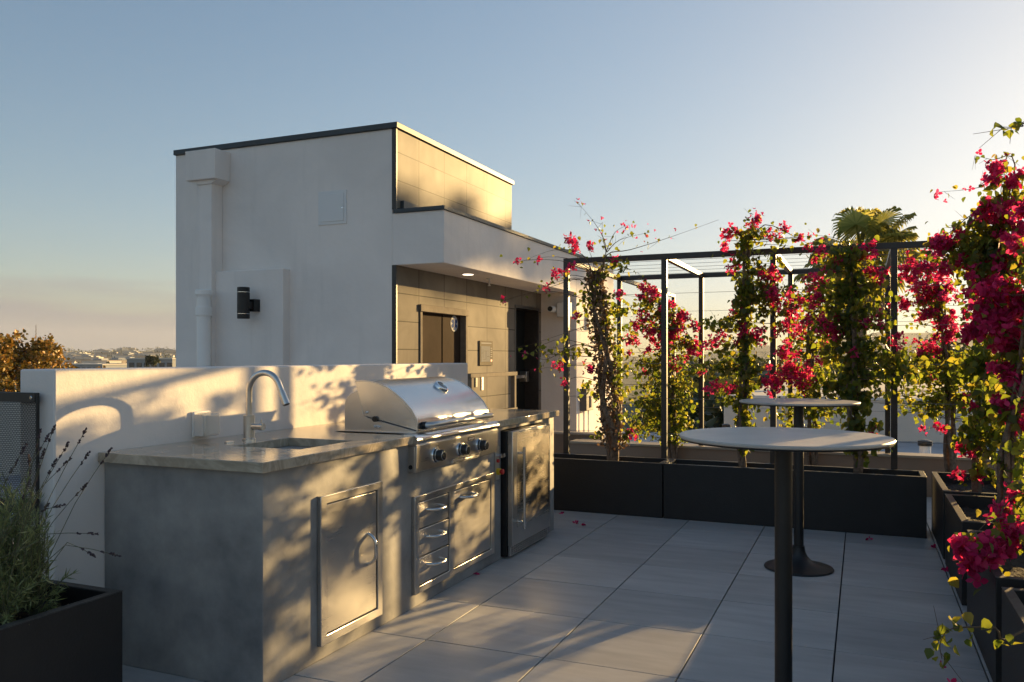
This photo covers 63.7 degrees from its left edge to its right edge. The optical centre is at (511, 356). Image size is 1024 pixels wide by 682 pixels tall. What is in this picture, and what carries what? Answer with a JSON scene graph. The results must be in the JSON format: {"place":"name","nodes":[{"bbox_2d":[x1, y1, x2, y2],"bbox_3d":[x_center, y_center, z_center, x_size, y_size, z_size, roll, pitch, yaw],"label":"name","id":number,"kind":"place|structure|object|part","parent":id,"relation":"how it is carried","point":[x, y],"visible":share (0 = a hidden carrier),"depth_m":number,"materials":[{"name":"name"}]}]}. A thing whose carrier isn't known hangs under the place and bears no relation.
{"place":"outdoors","nodes":[
{"label":"outdoors","id":0,"kind":"place"},
{"bbox_2d":[125,358,175,367],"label":"office block","id":1,"kind":"structure","parent":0,"point":[140,362],"depth_m":244.79,"materials":[{"name":"grey"}]},
{"bbox_2d":[129,363,171,367],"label":"window","id":2,"kind":"structure","parent":1,"relation":"in","point":[131,365],"depth_m":244.68,"materials":[{"name":"grey glass"}]},
{"bbox_2d":[1,332,998,430],"bbox_3d":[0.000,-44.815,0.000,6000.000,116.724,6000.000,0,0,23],"label":"ground","id":3,"kind":"structure","parent":0,"point":[761,352],"depth_m":1377.14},
{"bbox_2d":[0,328,105,391],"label":"autumn tree","id":4,"kind":"object","parent":3,"relation":"on","point":[17,358],"visible":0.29,"depth_m":30.12,"materials":[{"name":"orange plant"}]},
{"bbox_2d":[65,357,90,362],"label":"town building","id":5,"kind":"structure","parent":3,"relation":"on","point":[77,359],"depth_m":663.98,"materials":[{"name":"beige"}]},
{"bbox_2d":[71,352,90,354],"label":"town building","id":6,"kind":"structure","parent":3,"relation":"on","point":[78,353],"depth_m":1227.25,"materials":[{"name":"grey"}]},
{"bbox_2d":[50,363,126,368],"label":"office block","id":7,"kind":"structure","parent":3,"relation":"on","point":[86,365],"depth_m":322.06,"materials":[{"name":"grey"}]},
{"bbox_2d":[83,356,103,359],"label":"town building","id":8,"kind":"structure","parent":3,"relation":"on","point":[88,357],"depth_m":789.07,"materials":[{"name":"beige"}]},
{"bbox_2d":[90,353,106,356],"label":"town building","id":9,"kind":"structure","parent":3,"relation":"on","point":[100,354],"depth_m":963.36,"materials":[{"name":"beige"}]},
{"bbox_2d":[81,358,121,362],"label":"town building","id":10,"kind":"structure","parent":3,"relation":"on","point":[99,360],"depth_m":549.87,"materials":[{"name":"beige"}]},
{"bbox_2d":[94,349,110,353],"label":"town building","id":11,"kind":"structure","parent":3,"relation":"on","point":[100,350],"depth_m":1366.02,"materials":[{"name":"beige"}]},
{"bbox_2d":[95,351,117,356],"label":"town building","id":12,"kind":"structure","parent":3,"relation":"on","point":[109,353],"depth_m":1258.18,"materials":[{"name":"beige"}]},
{"bbox_2d":[109,358,126,363],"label":"town building","id":13,"kind":"structure","parent":3,"relation":"on","point":[124,360],"depth_m":597.00,"materials":[{"name":"beige"}]},
{"bbox_2d":[116,348,127,352],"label":"town building","id":14,"kind":"structure","parent":3,"relation":"on","point":[118,350],"depth_m":1586.05,"materials":[{"name":"grey"}]},
{"bbox_2d":[116,354,134,357],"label":"town building","id":15,"kind":"structure","parent":3,"relation":"on","point":[125,355],"depth_m":888.26,"materials":[{"name":"beige"}]},
{"bbox_2d":[135,354,148,357],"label":"town building","id":16,"kind":"structure","parent":3,"relation":"on","point":[139,356],"depth_m":886.40,"materials":[{"name":"beige"}]},
{"bbox_2d":[142,352,160,357],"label":"town building","id":17,"kind":"structure","parent":3,"relation":"on","point":[151,353],"depth_m":1052.78,"materials":[{"name":"beige"}]},
{"bbox_2d":[145,355,160,366],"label":"tree","id":18,"kind":"object","parent":3,"relation":"on","point":[149,359],"visible":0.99,"depth_m":169.52,"materials":[{"name":"green plant"}]},
{"bbox_2d":[155,348,167,353],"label":"town building","id":19,"kind":"structure","parent":3,"relation":"on","point":[161,350],"depth_m":1453.87,"materials":[{"name":"grey"}]},
{"bbox_2d":[164,349,175,353],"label":"town building","id":20,"kind":"structure","parent":3,"relation":"on","point":[171,351],"depth_m":1449.75,"materials":[{"name":"beige"}]},
{"bbox_2d":[2,330,957,375],"bbox_3d":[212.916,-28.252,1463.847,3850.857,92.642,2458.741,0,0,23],"label":"wood","id":21,"kind":"object","parent":3,"relation":"on","point":[926,337],"visible":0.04,"depth_m":1591.86,"materials":[{"name":"green plant"}]},
{"bbox_2d":[626,352,957,431],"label":"green wood","id":22,"kind":"object","parent":3,"relation":"on","point":[713,417],"visible":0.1,"depth_m":54.75,"materials":[{"name":"green plant"}]},
{"bbox_2d":[604,379,1019,454],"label":"neighbour building","id":23,"kind":"structure","parent":3,"relation":"on","point":[908,430],"depth_m":18.73,"materials":[{"name":"beige paint"}]},
{"bbox_2d":[722,423,730,426],"bbox_3d":[4.329,1.624,16.631,0.224,0.550,0.224,0,0,23],"label":"roof pipe","id":24,"kind":"object","parent":23,"relation":"on","point":[726,425],"visible":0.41,"depth_m":16.57,"materials":[{"name":"white plastic"}]},
{"bbox_2d":[918,439,931,453],"bbox_3d":[6.959,1.649,13.885,0.288,0.500,0.288,0,0,23],"label":"roof pipe","id":25,"kind":"object","parent":23,"relation":"on","point":[924,445],"visible":0.45,"depth_m":13.81,"materials":[{"name":"white plastic"}]},
{"bbox_2d":[793,206,923,376],"bbox_3d":[11.777,3.600,28.003,4.270,17.500,4.252,0,0,23],"label":"fan palm","id":26,"kind":"object","parent":3,"relation":"on","point":[869,224],"visible":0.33,"depth_m":27.32,"materials":[{"name":"green plant"}]},
{"bbox_2d":[913,332,969,372],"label":"round tree","id":27,"kind":"object","parent":3,"relation":"on","point":[964,347],"visible":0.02,"depth_m":61.52,"materials":[{"name":"green plant"}]},
{"bbox_3d":[-1.846,7.010,4.097,11.600,10.680,12.300,0,0,23],"label":"terrace building","id":28,"kind":"object","parent":3,"relation":"on","visible":0},
{"bbox_2d":[0,401,20,475],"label":"side parapet","id":29,"kind":"structure","parent":28,"relation":"on","point":[10,438],"depth_m":10.26,"materials":[{"name":"beige paint"}]},
{"bbox_2d":[554,431,604,452],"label":"side parapet","id":30,"kind":"structure","parent":28,"relation":"on","point":[558,441],"depth_m":10.54,"materials":[{"name":"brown paint"}]},
{"bbox_2d":[570,439,1023,496],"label":"roof parapet","id":31,"kind":"structure","parent":28,"relation":"on","point":[928,464],"depth_m":8.64,"materials":[{"name":"beige paint"}]},
{"bbox_2d":[832,533,986,681],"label":"roof slab","id":32,"kind":"structure","parent":28,"relation":"on","point":[839,609],"depth_m":4.39,"materials":[{"name":"black"}]},
{"bbox_2d":[0,474,20,542],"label":"roof surface","id":33,"kind":"object","parent":32,"relation":"on","point":[11,486],"depth_m":8.90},
{"bbox_2d":[173,122,612,431],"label":"rooftop building","id":34,"kind":"structure","parent":32,"relation":"on","point":[368,244],"depth_m":10.12,"materials":[{"name":"white paint"}]},
{"bbox_2d":[185,148,229,366],"bbox_3d":[-3.862,-0.600,10.328,0.480,3.960,0.400,0,0,23],"label":"downspout","id":35,"kind":"object","parent":34,"relation":"attached to","point":[207,171],"visible":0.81,"depth_m":10.31,"materials":[{"name":"white paint"}]},
{"bbox_2d":[237,287,259,318],"bbox_3d":[-3.203,-0.650,10.003,0.149,0.380,0.271,0,0,45],"label":"wall sconce","id":36,"kind":"object","parent":34,"relation":"attached to","point":[246,305],"depth_m":9.91,"materials":[{"name":"black metal"}]},
{"bbox_2d":[423,312,459,362],"bbox_3d":[-0.937,0.380,10.604,0.029,2.000,1.390,0,0,23],"label":"elevator door","id":37,"kind":"structure","parent":34,"relation":"in","point":[441,332],"depth_m":10.65,"materials":[{"name":"metal"}]},
{"bbox_2d":[479,341,492,365],"bbox_3d":[-0.369,-0.050,11.716,0.024,0.350,0.440,0,0,23],"label":"intercom panel","id":38,"kind":"object","parent":34,"relation":"attached to","point":[485,353],"visible":1,"depth_m":11.68,"materials":[{"name":"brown metal"}]},
{"bbox_2d":[516,310,528,408],"bbox_3d":[0.060,0.300,13.271,0.160,2.160,1.080,0,0,23],"label":"metal door","id":39,"kind":"structure","parent":34,"relation":"in","point":[522,376],"depth_m":13.52,"materials":[{"name":"black paint"}]},
{"bbox_2d":[547,302,572,316],"bbox_3d":[0.788,-0.770,13.470,0.355,0.240,0.302,0,0,23],"label":"security camera","id":40,"kind":"object","parent":34,"relation":"attached to","point":[558,311],"visible":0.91,"depth_m":13.45,"materials":[{"name":"white paint"}]},
{"bbox_2d":[580,388,593,431],"bbox_3d":[1.263,0.961,13.826,0.139,0.862,0.400,0,0,23],"label":"electric meter box","id":41,"kind":"object","parent":34,"relation":"attached to","point":[587,402],"visible":0.73,"depth_m":13.71,"materials":[{"name":"grey metal"}]},
{"bbox_2d":[468,372,516,408],"bbox_3d":[-0.238,0.790,10.443,0.070,1.180,1.440,0,0,23],"label":"handrail","id":42,"kind":"object","parent":32,"relation":"on","point":[471,376],"visible":0.38,"depth_m":10.69,"materials":[{"name":"metal"}]},
{"bbox_2d":[122,497,992,681],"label":"deck floor","id":43,"kind":"structure","parent":32,"relation":"on","point":[599,597],"depth_m":4.28,"materials":[{"name":"grey tile"}]},
{"bbox_2d":[0,579,122,681],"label":"planter box","id":44,"kind":"object","parent":43,"relation":"on","point":[78,638],"visible":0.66,"depth_m":2.96,"materials":[{"name":"metal"}]},
{"bbox_2d":[0,424,121,624],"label":"lavender","id":45,"kind":"object","parent":44,"relation":"on","point":[22,580],"visible":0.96,"depth_m":2.97,"materials":[{"name":"green plant"}]},
{"bbox_2d":[21,363,467,587],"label":"wall","id":46,"kind":"structure","parent":43,"relation":"on","point":[121,408],"depth_m":3.79,"materials":[{"name":"white paint"}]},
{"bbox_2d":[0,392,39,562],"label":"perforated screen","id":47,"kind":"object","parent":46,"relation":"attached to","point":[16,397],"visible":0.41,"depth_m":3.46,"materials":[{"name":"silver metal"}]},
{"bbox_2d":[192,410,210,437],"bbox_3d":[-1.543,0.340,4.163,0.084,0.130,0.122,0,0,23],"label":"outlet box","id":48,"kind":"object","parent":46,"relation":"attached to","point":[201,423],"visible":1,"depth_m":4.12,"materials":[{"name":"silver plastic"}]},
{"bbox_2d":[98,408,558,681],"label":"kitchen island","id":49,"kind":"structure","parent":43,"relation":"on","point":[281,555],"depth_m":3.59,"materials":[{"name":"grey concrete"}]},
{"bbox_2d":[242,370,289,439],"bbox_3d":[-1.230,0.242,4.125,0.284,0.355,0.068,0,0,23],"label":"kitchen faucet","id":50,"kind":"object","parent":49,"relation":"on","point":[250,426],"visible":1,"depth_m":4.14,"materials":[{"name":"silver metal"}]},
{"bbox_3d":[-0.731,0.949,3.863,0.068,0.575,0.408,0,0,23],"label":"door","id":51,"kind":"part","parent":49,"relation":"part of","materials":[{"name":"silver metal"}]},
{"bbox_2d":[336,376,498,472],"bbox_3d":[-0.531,0.372,4.949,0.626,0.485,1.084,0,0,23],"label":"gas grill","id":52,"kind":"object","parent":49,"relation":"on","point":[442,420],"visible":0.98,"depth_m":4.67,"materials":[{"name":"silver metal"}]},
{"bbox_3d":[-0.216,1.010,5.051,0.088,0.444,0.513,0,0,23],"label":"cabinet door","id":53,"kind":"part","parent":49,"relation":"part of","materials":[{"name":"silver metal"}]},
{"bbox_2d":[495,445,504,479],"bbox_3d":[-0.078,0.698,5.419,0.054,0.225,0.065,0,0,23],"label":"emergency stop","id":54,"kind":"object","parent":49,"relation":"attached to","point":[499,471],"visible":0.94,"depth_m":5.41,"materials":[{"name":"silver metal"}]},
{"bbox_2d":[501,423,549,556],"bbox_3d":[-0.158,0.917,5.944,0.765,0.840,0.730,0,0,23],"label":"outdoor fridge","id":55,"kind":"object","parent":49,"relation":"in","point":[525,494],"visible":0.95,"depth_m":5.66,"materials":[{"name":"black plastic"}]},
{"bbox_3d":[0.153,0.883,5.812,0.091,0.765,0.720,0,0,23],"label":"door","id":56,"kind":"part","parent":55,"relation":"part of","materials":[{"name":"silver metal"}]},
{"bbox_2d":[554,453,670,517],"bbox_3d":[0.654,1.121,7.343,1.467,0.456,0.372,0,0,23],"label":"planter box","id":57,"kind":"object","parent":43,"relation":"on","point":[628,485],"visible":0.56,"depth_m":7.08,"materials":[{"name":"metal"}]},
{"bbox_2d":[500,198,716,460],"bbox_3d":[0.828,-0.244,7.226,1.859,2.361,0.480,0,0,6],"label":"bougainvillea","id":58,"kind":"object","parent":57,"relation":"in","point":[611,429],"visible":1,"depth_m":7.23,"materials":[{"name":"green plant"}]},
{"bbox_2d":[563,239,996,469],"bbox_3d":[2.140,0.234,6.790,3.734,2.292,9.834,0,0,23],"label":"cable trellis","id":59,"kind":"object","parent":43,"relation":"on","point":[892,261],"visible":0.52,"depth_m":7.33,"materials":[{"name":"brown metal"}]},
{"bbox_2d":[870,248,988,471],"bbox_3d":[4.037,0.116,7.702,1.337,2.358,0.627,0,0,23],"label":"bougainvillea","id":60,"kind":"object","parent":59,"relation":"attached to","point":[935,300],"visible":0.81,"depth_m":7.71,"materials":[{"name":"green plant"}]},
{"bbox_2d":[679,427,895,681],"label":"bar table","id":61,"kind":"object","parent":43,"relation":"on","point":[783,443],"visible":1,"depth_m":2.92,"materials":[{"name":"grey laminate"}]},
{"bbox_2d":[664,459,926,537],"bbox_3d":[2.243,1.121,6.668,1.971,0.456,0.372,0,0,23],"label":"planter box","id":62,"kind":"object","parent":43,"relation":"on","point":[888,502],"visible":0.91,"depth_m":6.45,"materials":[{"name":"metal"}]},
{"bbox_2d":[691,208,829,466],"bbox_3d":[2.050,-0.145,6.804,1.075,2.176,0.515,0,0,1],"label":"bougainvillea","id":63,"kind":"object","parent":62,"relation":"in","point":[747,296],"visible":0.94,"depth_m":6.79,"materials":[{"name":"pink plant"}]},
{"bbox_2d":[769,228,929,472],"bbox_3d":[2.670,-0.039,6.567,1.192,1.986,0.620,0,0,23],"label":"bougainvillea","id":64,"kind":"object","parent":62,"relation":"in","point":[848,383],"visible":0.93,"depth_m":6.49,"materials":[{"name":"green plant"}]},
{"bbox_2d":[739,398,860,576],"bbox_3d":[1.830,0.816,5.260,0.732,1.067,0.732,0,0,23],"label":"bar table","id":65,"kind":"object","parent":43,"relation":"on","point":[804,564],"visible":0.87,"depth_m":5.23,"materials":[{"name":"grey laminate"}]},
{"bbox_2d":[932,472,996,558],"bbox_3d":[3.289,1.121,5.855,0.482,0.456,1.012,0,0,23],"label":"planter box","id":66,"kind":"object","parent":43,"relation":"on","point":[943,483],"visible":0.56,"depth_m":5.99,"materials":[{"name":"metal"}]},
{"bbox_2d":[909,149,1023,491],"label":"bougainvillea","id":67,"kind":"object","parent":66,"relation":"in","point":[979,259],"visible":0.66,"depth_m":5.53,"materials":[{"name":"pink plant"}]},
{"bbox_2d":[945,494,1023,605],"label":"planter box","id":68,"kind":"object","parent":43,"relation":"on","point":[960,513],"visible":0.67,"depth_m":4.99,"materials":[{"name":"metal"}]},
{"bbox_2d":[955,196,1023,521],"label":"bougainvillea","id":69,"kind":"object","parent":68,"relation":"in","point":[997,314],"visible":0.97,"depth_m":4.77,"materials":[{"name":"red plant"}]},
{"bbox_2d":[967,530,1023,681],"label":"planter box","id":70,"kind":"object","parent":43,"relation":"on","point":[985,601],"visible":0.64,"depth_m":3.53,"materials":[{"name":"metal"}]},
{"bbox_2d":[947,435,1023,595],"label":"bougainvillea","id":71,"kind":"object","parent":70,"relation":"in","point":[973,555],"visible":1,"depth_m":3.53,"materials":[{"name":"pink plant"}]},
{"bbox_2d":[1001,587,1023,681],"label":"planter box","id":72,"kind":"object","parent":43,"relation":"on","point":[1012,624],"visible":0.99,"depth_m":3.01,"materials":[{"name":"metal"}]},
{"bbox_2d":[923,117,1023,681],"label":"bougainvillea","id":73,"kind":"object","parent":72,"relation":"in","point":[967,617],"visible":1,"depth_m":2.50,"materials":[{"name":"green plant"}]},
{"bbox_2d":[761,272,869,465],"bbox_3d":[3.066,0.239,8.377,1.081,2.283,0.482,0,0,23],"label":"bougainvillea","id":74,"kind":"object","parent":32,"relation":"on","point":[813,416],"visible":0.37,"depth_m":8.35,"materials":[{"name":"green plant"}]},
{"bbox_2d":[0,0,1023,355],"label":"sky","id":75,"kind":"structure","parent":0,"point":[663,116],"materials":[{"name":"blue"}]},
{"bbox_2d":[618,271,715,458],"bbox_3d":[1.654,0.258,8.950,1.144,2.424,0.547,0,0,23],"label":"bougainvillea","id":76,"kind":"object","parent":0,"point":[690,345],"visible":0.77,"depth_m":8.92,"materials":[{"name":"green plant"}]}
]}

